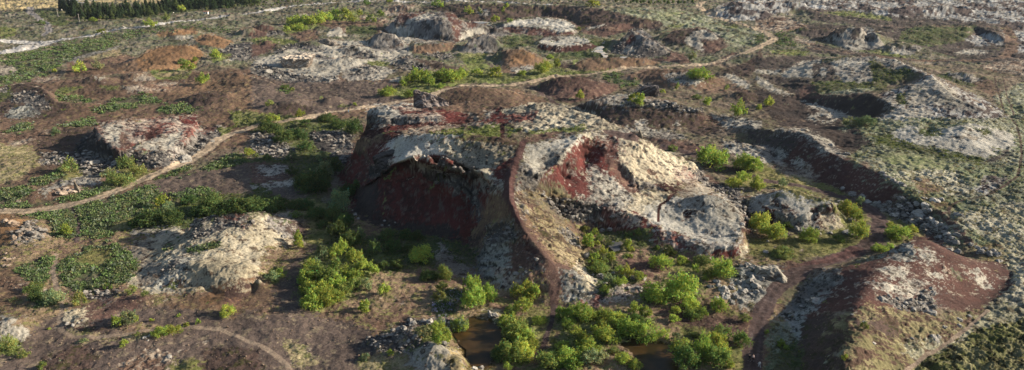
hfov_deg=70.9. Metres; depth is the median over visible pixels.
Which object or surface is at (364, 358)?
willow shrub
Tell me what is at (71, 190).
boulder
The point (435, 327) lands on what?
willow shrub
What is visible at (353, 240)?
willow shrub
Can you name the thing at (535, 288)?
willow shrub
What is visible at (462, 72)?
willow shrub
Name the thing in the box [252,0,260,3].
spruce tree
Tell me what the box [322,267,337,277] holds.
willow shrub
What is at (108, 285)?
willow shrub
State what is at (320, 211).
willow shrub
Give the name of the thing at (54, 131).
willow shrub
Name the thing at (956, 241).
boulder
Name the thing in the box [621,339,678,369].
pond
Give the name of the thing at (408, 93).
willow shrub
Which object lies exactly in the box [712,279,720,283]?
boulder
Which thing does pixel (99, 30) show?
willow shrub
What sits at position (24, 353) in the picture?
willow shrub
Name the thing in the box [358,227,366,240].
willow shrub
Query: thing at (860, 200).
willow shrub
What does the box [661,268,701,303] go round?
willow shrub
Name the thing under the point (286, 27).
willow shrub
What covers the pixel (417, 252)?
willow shrub
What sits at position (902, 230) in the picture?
willow shrub
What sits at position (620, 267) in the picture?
willow shrub
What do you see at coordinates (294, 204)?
willow shrub
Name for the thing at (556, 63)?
willow shrub
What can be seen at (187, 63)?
willow shrub
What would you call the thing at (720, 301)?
willow shrub
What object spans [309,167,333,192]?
willow shrub
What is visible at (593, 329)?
willow shrub
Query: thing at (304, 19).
willow shrub
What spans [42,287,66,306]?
willow shrub
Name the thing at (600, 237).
willow shrub
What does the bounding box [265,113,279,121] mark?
willow shrub
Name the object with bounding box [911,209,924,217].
boulder
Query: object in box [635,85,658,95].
rock
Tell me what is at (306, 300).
willow shrub
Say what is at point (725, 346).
willow shrub
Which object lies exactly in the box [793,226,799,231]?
boulder
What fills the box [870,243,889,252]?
willow shrub
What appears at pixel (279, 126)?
willow shrub
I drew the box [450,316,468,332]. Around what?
willow shrub
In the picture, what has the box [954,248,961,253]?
boulder
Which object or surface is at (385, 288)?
willow shrub
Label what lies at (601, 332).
willow shrub
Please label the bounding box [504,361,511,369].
willow shrub
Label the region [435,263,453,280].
willow shrub
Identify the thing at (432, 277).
willow shrub
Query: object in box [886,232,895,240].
willow shrub
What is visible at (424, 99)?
rock
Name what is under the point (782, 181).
willow shrub
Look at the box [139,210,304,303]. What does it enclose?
hill
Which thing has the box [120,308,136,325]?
willow shrub
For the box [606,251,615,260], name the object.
willow shrub
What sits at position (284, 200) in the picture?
willow shrub
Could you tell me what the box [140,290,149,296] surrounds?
willow shrub
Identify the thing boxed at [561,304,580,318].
willow shrub
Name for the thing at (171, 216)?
willow shrub
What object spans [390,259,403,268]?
willow shrub
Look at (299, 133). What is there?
willow shrub
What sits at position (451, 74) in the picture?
willow shrub
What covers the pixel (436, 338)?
willow shrub
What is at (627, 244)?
willow shrub
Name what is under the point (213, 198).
willow shrub
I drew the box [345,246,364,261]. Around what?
willow shrub
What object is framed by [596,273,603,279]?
boulder
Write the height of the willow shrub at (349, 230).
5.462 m
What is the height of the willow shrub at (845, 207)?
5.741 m
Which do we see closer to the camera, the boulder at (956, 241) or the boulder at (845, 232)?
the boulder at (956, 241)
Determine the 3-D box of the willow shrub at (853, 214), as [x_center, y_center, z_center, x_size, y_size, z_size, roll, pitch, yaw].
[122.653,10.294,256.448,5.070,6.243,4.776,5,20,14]
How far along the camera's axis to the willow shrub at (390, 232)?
240.26 m
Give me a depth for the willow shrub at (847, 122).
357.98 m
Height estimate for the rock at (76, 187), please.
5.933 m
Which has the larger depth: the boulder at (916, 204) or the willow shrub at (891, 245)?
the boulder at (916, 204)
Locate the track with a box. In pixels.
[26,6,888,369]
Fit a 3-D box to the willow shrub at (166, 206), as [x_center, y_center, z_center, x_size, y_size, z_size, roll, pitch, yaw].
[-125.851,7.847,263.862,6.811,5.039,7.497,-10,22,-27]
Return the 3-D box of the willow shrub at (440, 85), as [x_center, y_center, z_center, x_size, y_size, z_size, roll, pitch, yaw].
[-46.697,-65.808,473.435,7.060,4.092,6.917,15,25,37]
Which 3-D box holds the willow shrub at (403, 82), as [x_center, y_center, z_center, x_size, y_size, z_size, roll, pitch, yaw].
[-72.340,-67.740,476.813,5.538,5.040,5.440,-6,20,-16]
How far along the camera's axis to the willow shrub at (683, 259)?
224.10 m
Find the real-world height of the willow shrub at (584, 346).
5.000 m
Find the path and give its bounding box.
[0,1,778,306]
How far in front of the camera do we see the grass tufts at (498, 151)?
281.62 m
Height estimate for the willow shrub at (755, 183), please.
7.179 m
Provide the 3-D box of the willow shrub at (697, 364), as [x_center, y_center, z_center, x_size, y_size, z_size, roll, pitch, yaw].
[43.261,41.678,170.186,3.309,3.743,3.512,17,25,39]
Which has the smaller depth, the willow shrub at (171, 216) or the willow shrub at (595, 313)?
the willow shrub at (595, 313)
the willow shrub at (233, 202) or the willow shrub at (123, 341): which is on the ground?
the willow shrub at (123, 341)
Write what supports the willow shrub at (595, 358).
on the ground
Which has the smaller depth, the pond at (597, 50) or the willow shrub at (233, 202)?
the willow shrub at (233, 202)
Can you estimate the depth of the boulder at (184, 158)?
325.84 m
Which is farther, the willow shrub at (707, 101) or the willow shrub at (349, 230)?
the willow shrub at (707, 101)
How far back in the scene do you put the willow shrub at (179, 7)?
913.96 m
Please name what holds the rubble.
on the ground
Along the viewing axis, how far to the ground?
364.20 m
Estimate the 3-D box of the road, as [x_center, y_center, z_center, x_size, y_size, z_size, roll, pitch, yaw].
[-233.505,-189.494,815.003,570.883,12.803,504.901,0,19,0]
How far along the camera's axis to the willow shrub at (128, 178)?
294.01 m
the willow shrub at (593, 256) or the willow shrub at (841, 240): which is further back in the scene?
the willow shrub at (841, 240)
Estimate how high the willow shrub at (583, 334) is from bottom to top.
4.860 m
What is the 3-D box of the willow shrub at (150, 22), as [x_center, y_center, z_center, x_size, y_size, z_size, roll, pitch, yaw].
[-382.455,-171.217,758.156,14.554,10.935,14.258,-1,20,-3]
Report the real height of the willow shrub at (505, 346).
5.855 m
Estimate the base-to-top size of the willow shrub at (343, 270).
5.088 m
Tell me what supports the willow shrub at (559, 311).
on the ground
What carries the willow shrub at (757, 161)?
on the ground
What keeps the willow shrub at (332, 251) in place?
on the ground
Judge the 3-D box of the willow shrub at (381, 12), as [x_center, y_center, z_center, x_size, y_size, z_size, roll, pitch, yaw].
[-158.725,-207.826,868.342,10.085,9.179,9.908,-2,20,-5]
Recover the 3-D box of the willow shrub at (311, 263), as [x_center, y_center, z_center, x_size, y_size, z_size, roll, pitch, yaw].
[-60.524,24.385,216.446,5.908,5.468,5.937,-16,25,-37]
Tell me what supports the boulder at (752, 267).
on the rock at (772, 272)
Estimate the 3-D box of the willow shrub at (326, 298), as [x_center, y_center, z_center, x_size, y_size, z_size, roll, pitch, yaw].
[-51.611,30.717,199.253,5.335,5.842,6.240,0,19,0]
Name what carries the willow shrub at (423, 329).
on the ground
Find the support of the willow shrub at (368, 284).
on the ground
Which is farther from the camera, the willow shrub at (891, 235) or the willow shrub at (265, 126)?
the willow shrub at (265, 126)
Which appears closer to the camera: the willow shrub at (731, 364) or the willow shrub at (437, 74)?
the willow shrub at (731, 364)
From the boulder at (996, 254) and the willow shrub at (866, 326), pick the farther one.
the boulder at (996, 254)
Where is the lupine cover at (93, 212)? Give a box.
[0,22,799,316]
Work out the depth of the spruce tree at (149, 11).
871.67 m
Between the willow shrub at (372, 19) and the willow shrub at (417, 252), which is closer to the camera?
the willow shrub at (417, 252)
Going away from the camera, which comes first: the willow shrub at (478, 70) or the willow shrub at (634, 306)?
the willow shrub at (634, 306)
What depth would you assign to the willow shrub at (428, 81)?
476.88 m
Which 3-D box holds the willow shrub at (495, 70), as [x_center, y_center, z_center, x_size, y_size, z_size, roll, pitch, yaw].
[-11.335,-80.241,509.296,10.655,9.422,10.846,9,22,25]
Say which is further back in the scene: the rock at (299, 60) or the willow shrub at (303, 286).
the rock at (299, 60)
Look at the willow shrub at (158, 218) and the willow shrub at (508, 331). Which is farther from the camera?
the willow shrub at (158, 218)
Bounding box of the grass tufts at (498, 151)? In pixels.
[0,5,1011,369]
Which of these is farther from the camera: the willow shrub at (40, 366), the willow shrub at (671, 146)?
the willow shrub at (671, 146)
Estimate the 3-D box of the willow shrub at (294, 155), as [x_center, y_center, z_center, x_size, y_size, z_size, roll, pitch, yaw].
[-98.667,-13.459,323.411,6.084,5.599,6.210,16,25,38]
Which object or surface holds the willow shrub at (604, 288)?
on the ground
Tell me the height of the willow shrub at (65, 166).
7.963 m
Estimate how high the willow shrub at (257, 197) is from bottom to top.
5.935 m
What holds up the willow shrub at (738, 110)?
on the ground
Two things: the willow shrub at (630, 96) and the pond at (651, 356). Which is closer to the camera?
the pond at (651, 356)
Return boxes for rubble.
[0,28,952,353]
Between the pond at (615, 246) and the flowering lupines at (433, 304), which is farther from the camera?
the pond at (615, 246)
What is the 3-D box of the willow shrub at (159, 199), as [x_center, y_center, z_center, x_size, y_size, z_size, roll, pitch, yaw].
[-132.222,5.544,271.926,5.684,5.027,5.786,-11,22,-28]
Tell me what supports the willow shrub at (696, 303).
on the ground
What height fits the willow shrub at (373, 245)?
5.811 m
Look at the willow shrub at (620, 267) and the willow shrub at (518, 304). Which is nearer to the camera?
the willow shrub at (518, 304)
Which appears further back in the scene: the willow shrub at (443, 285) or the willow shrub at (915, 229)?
the willow shrub at (915, 229)
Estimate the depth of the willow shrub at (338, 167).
305.79 m
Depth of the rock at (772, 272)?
213.05 m
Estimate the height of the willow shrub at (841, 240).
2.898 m
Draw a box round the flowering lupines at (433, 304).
[432,289,461,316]
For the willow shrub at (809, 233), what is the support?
on the ground
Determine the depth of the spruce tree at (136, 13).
851.83 m
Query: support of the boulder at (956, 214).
on the ground
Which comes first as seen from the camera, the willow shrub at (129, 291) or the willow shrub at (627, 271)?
the willow shrub at (129, 291)
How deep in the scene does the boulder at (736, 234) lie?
234.22 m
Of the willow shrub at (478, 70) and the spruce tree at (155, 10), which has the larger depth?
the spruce tree at (155, 10)
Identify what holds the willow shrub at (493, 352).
on the ground
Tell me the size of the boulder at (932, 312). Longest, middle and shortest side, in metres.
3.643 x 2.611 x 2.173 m
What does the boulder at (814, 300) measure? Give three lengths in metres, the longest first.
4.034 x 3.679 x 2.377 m
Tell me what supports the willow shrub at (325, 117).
on the ground
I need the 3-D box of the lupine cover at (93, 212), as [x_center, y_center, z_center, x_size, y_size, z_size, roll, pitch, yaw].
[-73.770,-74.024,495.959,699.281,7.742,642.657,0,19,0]
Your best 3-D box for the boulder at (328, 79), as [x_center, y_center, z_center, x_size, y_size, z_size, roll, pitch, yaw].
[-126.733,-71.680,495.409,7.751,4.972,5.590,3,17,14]
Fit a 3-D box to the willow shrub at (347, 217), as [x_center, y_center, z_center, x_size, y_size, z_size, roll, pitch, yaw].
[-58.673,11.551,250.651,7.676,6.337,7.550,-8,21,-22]
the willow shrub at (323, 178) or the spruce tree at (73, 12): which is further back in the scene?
the spruce tree at (73, 12)
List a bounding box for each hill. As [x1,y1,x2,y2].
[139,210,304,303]
[340,102,847,304]
[797,240,1014,369]
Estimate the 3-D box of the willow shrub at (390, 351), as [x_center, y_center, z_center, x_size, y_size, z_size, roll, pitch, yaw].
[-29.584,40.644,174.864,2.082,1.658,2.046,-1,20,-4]
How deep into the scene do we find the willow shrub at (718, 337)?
177.74 m
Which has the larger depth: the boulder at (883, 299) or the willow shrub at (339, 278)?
the willow shrub at (339, 278)
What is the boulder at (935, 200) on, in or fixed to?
on the ground
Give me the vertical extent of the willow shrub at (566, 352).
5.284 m
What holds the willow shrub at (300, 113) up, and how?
on the ground
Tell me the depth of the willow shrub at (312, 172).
285.63 m
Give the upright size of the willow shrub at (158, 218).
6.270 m
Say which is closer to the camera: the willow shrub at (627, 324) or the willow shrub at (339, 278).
the willow shrub at (627, 324)
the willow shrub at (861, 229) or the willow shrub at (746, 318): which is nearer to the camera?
the willow shrub at (746, 318)
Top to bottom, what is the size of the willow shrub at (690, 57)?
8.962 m
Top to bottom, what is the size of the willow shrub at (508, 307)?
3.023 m
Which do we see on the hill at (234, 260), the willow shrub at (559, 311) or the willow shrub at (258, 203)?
the willow shrub at (258, 203)
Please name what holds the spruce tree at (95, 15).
on the ground
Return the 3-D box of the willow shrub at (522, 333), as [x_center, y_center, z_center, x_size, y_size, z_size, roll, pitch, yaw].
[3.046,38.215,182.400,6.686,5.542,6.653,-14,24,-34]
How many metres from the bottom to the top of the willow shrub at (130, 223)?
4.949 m
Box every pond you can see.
[453,317,501,367]
[592,46,607,57]
[609,241,622,250]
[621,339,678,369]
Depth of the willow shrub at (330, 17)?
813.87 m
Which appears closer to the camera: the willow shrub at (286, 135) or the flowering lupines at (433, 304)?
the flowering lupines at (433, 304)
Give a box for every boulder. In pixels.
[5,220,19,226]
[55,190,67,195]
[66,188,77,193]
[86,151,94,156]
[88,160,100,164]
[178,154,191,162]
[322,77,333,81]
[408,321,416,325]
[425,318,432,323]
[488,312,498,318]
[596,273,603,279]
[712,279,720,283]
[718,285,729,292]
[721,294,730,299]
[729,298,735,304]
[731,231,740,237]
[734,294,740,299]
[740,288,747,292]
[746,278,754,284]
[747,265,755,269]
[750,282,761,289]
[757,276,764,280]
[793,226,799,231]
[810,297,819,304]
[841,229,853,234]
[848,191,856,196]
[870,201,880,206]
[878,296,888,303]
[889,213,898,216]
[898,196,906,201]
[907,218,916,223]
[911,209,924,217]
[913,201,919,207]
[920,223,929,227]
[921,202,929,208]
[924,216,935,221]
[924,309,936,315]
[929,197,940,202]
[929,334,939,342]
[931,221,938,226]
[934,235,942,239]
[942,232,951,236]
[950,239,959,244]
[952,232,961,236]
[953,212,963,216]
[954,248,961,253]
[975,248,984,254]
[985,250,992,256]
[993,251,1001,256]
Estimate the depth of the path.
304.80 m
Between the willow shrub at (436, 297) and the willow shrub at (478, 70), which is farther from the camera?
the willow shrub at (478, 70)
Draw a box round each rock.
[74,180,80,192]
[279,53,314,68]
[320,38,337,45]
[372,149,394,173]
[413,89,448,107]
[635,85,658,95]
[637,130,642,138]
[754,265,787,282]
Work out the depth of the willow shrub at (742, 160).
308.67 m
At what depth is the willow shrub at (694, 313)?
192.95 m
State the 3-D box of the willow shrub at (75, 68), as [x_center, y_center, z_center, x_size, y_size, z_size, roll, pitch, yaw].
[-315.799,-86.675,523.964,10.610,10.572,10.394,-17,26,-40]
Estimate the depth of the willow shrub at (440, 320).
186.13 m
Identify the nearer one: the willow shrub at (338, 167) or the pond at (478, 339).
the pond at (478, 339)
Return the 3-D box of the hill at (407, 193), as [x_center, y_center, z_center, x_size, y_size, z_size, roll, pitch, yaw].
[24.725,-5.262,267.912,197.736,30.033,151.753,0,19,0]
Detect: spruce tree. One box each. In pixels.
[59,0,65,10]
[71,5,75,15]
[75,0,82,11]
[79,9,85,17]
[83,0,89,7]
[90,0,96,7]
[92,8,97,18]
[109,2,115,12]
[110,9,114,18]
[133,9,140,17]
[145,5,154,14]
[153,3,159,14]
[163,3,168,10]
[172,0,178,9]
[208,0,216,9]
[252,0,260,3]
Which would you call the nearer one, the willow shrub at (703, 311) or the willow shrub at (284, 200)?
the willow shrub at (703, 311)
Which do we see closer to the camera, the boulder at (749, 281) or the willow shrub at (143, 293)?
the willow shrub at (143, 293)
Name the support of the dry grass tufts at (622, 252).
on the ground
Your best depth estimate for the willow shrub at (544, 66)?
517.59 m
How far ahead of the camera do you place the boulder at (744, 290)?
207.00 m
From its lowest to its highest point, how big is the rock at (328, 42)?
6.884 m
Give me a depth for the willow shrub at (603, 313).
192.42 m
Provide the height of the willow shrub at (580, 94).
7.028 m
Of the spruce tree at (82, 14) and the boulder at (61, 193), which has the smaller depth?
the boulder at (61, 193)
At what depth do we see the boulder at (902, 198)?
265.35 m
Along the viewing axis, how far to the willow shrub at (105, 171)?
304.86 m
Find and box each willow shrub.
[0,333,18,351]
[15,348,31,358]
[20,281,45,293]
[26,286,44,301]
[36,20,45,24]
[36,361,46,369]
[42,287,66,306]
[50,126,60,135]
[58,155,77,171]
[58,223,72,234]
[69,289,88,306]
[70,59,86,71]
[90,59,104,68]
[95,29,105,33]
[99,167,115,176]
[101,170,121,185]
[102,283,112,289]
[111,314,120,326]
[112,172,136,187]
[115,153,137,169]
[119,339,128,347]
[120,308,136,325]
[125,215,148,228]
[125,285,137,294]
[126,163,147,176]
[132,207,164,227]
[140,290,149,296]
[142,17,157,26]
[149,325,168,337]
[154,193,170,205]
[160,11,170,21]
[160,200,179,214]
[163,207,184,224]
[165,324,183,334]
[177,5,185,10]
[177,57,185,63]
[179,59,196,69]
[179,194,199,203]
[188,203,210,217]
[194,73,209,83]
[198,189,222,208]
[198,199,224,215]
[208,199,237,216]
[209,47,221,58]
[219,197,244,212]
[219,304,236,318]
[227,195,257,212]
[242,197,266,214]
[244,147,255,155]
[250,194,274,211]
[257,119,278,133]
[259,194,286,212]
[262,153,272,159]
[264,270,280,281]
[265,99,273,105]
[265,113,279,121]
[271,123,281,129]
[272,128,294,142]
[275,268,283,275]
[277,197,288,204]
[282,25,290,31]
[284,164,298,175]
[285,13,303,24]
[285,149,299,159]
[285,197,304,209]
[288,127,307,139]
[288,209,302,217]
[290,21,307,30]
[292,170,302,187]
[292,228,302,242]
[292,238,303,247]
[294,170,326,193]
[295,109,304,116]
[296,266,316,285]
[297,14,310,24]
[297,119,309,125]
[297,139,313,150]
[298,198,314,210]
[298,278,317,295]
[298,288,324,310]
[300,169,320,189]
[302,262,325,280]
[303,257,320,268]
[304,15,317,24]
[304,206,326,219]
[304,278,332,295]
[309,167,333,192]
[311,10,327,22]
[314,267,336,285]
[315,151,327,160]
[315,159,333,175]
[315,286,334,307]
[316,112,339,121]
[316,219,328,228]
[316,242,327,259]
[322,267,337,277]
[323,12,332,20]
[324,204,343,220]
[326,186,350,210]
[326,217,350,235]
[326,271,347,289]
[327,242,341,257]
[327,258,341,270]
[329,7,340,19]
[329,287,345,304]
[330,154,344,173]
[331,120,346,128]
[333,211,354,227]
[334,282,353,292]
[336,181,354,198]
[336,237,347,253]
[337,229,361,245]
[338,6,350,18]
[339,230,361,248]
[339,262,354,276]
[344,117,362,133]
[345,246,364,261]
[346,268,362,280]
[347,14,356,21]
[348,275,360,289]
[349,179,360,191]
[353,260,365,274]
[357,299,369,313]
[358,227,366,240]
[359,257,372,269]
[359,353,370,362]
[361,277,372,289]
[365,14,376,22]
[367,239,381,253]
[369,264,379,273]
[377,9,383,15]
[377,85,396,96]
[377,281,390,294]
[378,227,395,242]
[378,260,389,268]
[382,238,401,253]
[386,348,393,355]
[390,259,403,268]
[398,228,412,240]
[399,79,406,85]
[401,244,411,253]
[402,87,418,97]
[404,72,415,82]
[408,243,433,264]
[409,229,425,240]
[410,66,431,81]
[417,323,431,339]
[419,269,438,281]
[421,270,432,278]
[422,74,435,85]
[428,320,445,335]
[431,0,443,7]
[431,66,447,79]
[431,331,442,344]
[432,288,445,300]
[435,83,445,87]
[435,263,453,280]
[435,282,448,290]
[435,316,445,324]
[440,68,460,82]
[440,334,449,342]
[444,328,451,341]
[450,315,469,331]
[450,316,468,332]
[454,67,468,79]
[459,283,486,309]
[462,272,482,294]
[463,6,473,14]
[471,68,482,74]
[483,282,498,302]
[487,65,501,76]
[489,346,503,362]
[490,15,499,21]
[495,337,525,362]
[497,311,519,326]
[501,315,528,340]
[504,304,516,313]
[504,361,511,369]
[507,315,528,330]
[509,279,540,302]
[511,325,536,344]
[511,338,535,362]
[513,296,533,311]
[517,70,526,74]
[523,333,538,349]
[530,283,539,296]
[531,315,547,325]
[534,60,553,72]
[535,349,559,367]
[549,352,565,369]
[554,58,560,67]
[555,306,566,317]
[555,340,570,349]
[556,345,581,369]
[560,316,576,328]
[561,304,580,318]
[567,357,583,369]
[568,300,594,321]
[568,324,585,335]
[572,330,596,346]
[575,89,583,98]
[575,335,601,360]
[578,347,600,363]
[581,225,589,232]
[581,233,594,247]
[584,306,599,320]
[585,0,599,6]
[587,251,601,264]
[587,260,610,274]
[589,324,597,334]
[590,228,597,234]
[593,322,617,343]
[595,233,603,240]
[595,318,609,327]
[596,305,609,320]
[598,244,608,254]
[598,350,609,364]
[599,284,610,292]
[602,271,615,283]
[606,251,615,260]
[606,309,627,327]
[607,346,621,354]
[612,275,623,284]
[613,351,631,363]
[614,265,623,272]
[616,315,636,337]
[620,262,634,276]
[623,238,631,247]
[626,92,635,102]
[627,301,642,311]
[627,357,643,369]
[629,311,644,322]
[630,317,660,345]
[633,270,647,280]
[634,92,644,105]
[638,281,670,304]
[638,305,652,316]
[648,253,673,270]
[655,327,670,339]
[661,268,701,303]
[663,246,676,255]
[666,337,693,354]
[667,144,677,149]
[668,305,681,313]
[669,314,680,322]
[670,332,683,339]
[671,342,703,369]
[676,255,689,264]
[680,296,701,310]
[682,307,702,321]
[684,66,714,79]
[688,50,696,59]
[688,331,700,337]
[691,94,701,98]
[692,263,699,272]
[693,254,710,265]
[693,329,710,358]
[693,358,702,368]
[694,144,728,170]
[700,306,708,316]
[702,96,711,105]
[702,266,718,277]
[704,342,732,368]
[708,328,728,345]
[709,296,730,312]
[710,255,738,278]
[711,323,732,339]
[712,342,731,356]
[723,358,734,368]
[725,176,742,187]
[729,98,748,115]
[732,151,753,170]
[732,329,754,347]
[736,170,752,182]
[737,312,752,322]
[744,154,763,171]
[747,174,765,190]
[747,211,772,232]
[760,221,787,239]
[762,96,774,106]
[771,247,793,259]
[775,244,793,254]
[777,339,784,346]
[778,176,788,186]
[779,221,793,228]
[798,225,820,242]
[832,234,845,242]
[837,199,862,216]
[842,116,857,125]
[848,206,863,221]
[848,218,870,238]
[854,115,878,126]
[855,196,864,205]
[859,321,868,329]
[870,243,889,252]
[882,224,912,239]
[885,243,893,248]
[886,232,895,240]
[907,224,918,232]
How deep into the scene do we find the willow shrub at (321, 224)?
249.76 m
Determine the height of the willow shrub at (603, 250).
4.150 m
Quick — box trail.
[50,25,1023,369]
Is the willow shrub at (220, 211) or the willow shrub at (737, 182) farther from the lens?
the willow shrub at (737, 182)
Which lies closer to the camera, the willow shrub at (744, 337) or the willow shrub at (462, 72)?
the willow shrub at (744, 337)
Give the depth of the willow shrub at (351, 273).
211.71 m
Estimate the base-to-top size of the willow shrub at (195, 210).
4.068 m
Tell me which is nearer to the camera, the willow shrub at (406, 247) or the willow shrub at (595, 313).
the willow shrub at (595, 313)
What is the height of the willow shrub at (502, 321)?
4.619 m
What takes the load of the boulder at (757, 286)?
on the ground
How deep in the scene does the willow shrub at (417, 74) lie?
490.17 m
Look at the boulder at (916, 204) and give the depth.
261.23 m
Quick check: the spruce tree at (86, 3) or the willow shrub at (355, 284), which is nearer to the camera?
the willow shrub at (355, 284)
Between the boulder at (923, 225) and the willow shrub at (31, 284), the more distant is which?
the boulder at (923, 225)
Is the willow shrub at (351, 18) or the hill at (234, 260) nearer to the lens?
the hill at (234, 260)
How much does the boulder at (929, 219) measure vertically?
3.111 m
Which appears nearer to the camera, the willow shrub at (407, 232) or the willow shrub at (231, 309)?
the willow shrub at (231, 309)
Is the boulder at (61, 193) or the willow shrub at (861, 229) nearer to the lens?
the willow shrub at (861, 229)
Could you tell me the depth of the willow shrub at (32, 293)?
200.49 m
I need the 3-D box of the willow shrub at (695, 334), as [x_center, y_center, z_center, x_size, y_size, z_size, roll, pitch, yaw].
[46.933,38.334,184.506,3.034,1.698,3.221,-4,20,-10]
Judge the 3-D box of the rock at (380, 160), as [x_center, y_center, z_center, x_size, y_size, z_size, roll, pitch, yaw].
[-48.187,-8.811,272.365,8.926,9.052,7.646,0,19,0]
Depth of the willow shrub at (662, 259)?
221.24 m
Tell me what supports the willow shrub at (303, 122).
on the ground
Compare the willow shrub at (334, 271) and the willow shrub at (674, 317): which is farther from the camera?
the willow shrub at (334, 271)
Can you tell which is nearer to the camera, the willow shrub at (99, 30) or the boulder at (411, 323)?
the boulder at (411, 323)
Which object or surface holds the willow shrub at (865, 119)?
on the ground
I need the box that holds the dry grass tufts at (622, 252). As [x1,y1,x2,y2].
[0,0,1023,369]
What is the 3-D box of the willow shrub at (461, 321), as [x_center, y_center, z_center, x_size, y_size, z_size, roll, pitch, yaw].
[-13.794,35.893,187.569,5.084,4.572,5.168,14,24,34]
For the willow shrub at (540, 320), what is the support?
on the ground
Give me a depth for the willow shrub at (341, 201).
261.80 m
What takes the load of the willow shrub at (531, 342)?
on the ground
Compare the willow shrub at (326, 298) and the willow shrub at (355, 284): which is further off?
the willow shrub at (355, 284)
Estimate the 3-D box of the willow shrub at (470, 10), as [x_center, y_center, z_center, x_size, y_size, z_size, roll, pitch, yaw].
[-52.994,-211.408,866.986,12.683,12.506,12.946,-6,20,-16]
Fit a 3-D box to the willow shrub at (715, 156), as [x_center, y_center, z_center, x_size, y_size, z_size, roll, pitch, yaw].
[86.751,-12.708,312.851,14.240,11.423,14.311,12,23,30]
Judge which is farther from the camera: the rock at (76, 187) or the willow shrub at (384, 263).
the rock at (76, 187)
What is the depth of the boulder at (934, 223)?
247.84 m
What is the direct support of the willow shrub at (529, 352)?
on the ground
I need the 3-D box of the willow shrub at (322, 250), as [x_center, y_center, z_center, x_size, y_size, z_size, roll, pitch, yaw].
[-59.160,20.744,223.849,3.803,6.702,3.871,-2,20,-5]
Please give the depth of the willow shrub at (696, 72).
485.83 m
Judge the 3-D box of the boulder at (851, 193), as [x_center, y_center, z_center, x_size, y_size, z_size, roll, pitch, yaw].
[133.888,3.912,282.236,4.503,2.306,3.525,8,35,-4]
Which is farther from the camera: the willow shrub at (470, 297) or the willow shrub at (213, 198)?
the willow shrub at (213, 198)
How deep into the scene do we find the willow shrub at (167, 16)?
807.47 m
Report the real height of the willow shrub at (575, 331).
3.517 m
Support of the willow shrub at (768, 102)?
on the ground
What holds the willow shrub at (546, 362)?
on the ground
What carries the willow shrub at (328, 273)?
on the ground
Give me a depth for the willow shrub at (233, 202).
239.87 m
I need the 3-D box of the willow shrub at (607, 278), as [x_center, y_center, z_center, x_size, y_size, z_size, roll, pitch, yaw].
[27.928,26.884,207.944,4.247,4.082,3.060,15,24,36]
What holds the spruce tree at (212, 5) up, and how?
on the ground
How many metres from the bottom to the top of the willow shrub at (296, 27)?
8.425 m
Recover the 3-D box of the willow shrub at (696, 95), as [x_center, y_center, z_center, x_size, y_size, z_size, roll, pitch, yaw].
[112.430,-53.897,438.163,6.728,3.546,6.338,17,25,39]
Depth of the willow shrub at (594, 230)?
242.51 m
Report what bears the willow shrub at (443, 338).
on the ground
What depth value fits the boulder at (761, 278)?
212.53 m
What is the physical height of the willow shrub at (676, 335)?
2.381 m
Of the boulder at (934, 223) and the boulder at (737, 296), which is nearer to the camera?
the boulder at (737, 296)
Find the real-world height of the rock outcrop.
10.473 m
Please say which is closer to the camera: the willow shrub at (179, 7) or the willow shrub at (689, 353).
the willow shrub at (689, 353)
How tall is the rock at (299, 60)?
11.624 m
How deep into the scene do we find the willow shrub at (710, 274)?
214.44 m
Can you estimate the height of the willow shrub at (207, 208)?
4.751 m
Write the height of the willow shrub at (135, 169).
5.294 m
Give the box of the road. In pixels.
[0,0,551,53]
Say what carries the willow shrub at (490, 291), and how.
on the ground
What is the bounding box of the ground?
[0,0,1023,369]
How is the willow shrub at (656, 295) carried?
on the ground
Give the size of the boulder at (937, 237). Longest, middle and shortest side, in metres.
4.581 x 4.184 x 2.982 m
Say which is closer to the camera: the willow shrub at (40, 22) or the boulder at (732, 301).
the boulder at (732, 301)
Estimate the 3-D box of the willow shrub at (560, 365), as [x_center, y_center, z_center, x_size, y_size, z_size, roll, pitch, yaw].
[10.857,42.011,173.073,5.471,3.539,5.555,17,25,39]
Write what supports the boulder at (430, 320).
on the ground
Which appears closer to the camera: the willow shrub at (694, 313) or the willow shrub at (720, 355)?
the willow shrub at (720, 355)
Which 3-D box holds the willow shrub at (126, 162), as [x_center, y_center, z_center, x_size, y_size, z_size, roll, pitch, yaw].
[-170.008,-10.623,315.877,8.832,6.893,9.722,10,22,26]
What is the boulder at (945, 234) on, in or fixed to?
on the ground
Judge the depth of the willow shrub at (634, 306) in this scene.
194.42 m
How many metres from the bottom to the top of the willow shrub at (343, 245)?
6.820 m
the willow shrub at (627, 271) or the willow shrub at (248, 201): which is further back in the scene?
the willow shrub at (248, 201)
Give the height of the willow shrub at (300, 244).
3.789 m
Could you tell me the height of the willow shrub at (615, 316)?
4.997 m
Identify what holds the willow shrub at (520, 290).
on the ground
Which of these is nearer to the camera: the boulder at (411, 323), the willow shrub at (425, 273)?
the boulder at (411, 323)
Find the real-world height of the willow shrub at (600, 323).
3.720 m
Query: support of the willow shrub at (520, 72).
on the ground
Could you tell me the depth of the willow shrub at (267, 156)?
323.53 m
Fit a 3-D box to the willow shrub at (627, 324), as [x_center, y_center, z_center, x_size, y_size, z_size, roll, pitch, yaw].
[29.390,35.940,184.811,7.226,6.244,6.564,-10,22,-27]
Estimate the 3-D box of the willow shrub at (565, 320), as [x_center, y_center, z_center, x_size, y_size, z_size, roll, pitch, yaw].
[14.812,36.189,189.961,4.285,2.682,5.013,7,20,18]
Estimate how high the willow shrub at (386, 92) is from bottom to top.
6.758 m
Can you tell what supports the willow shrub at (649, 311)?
on the ground
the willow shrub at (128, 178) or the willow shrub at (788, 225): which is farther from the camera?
the willow shrub at (128, 178)

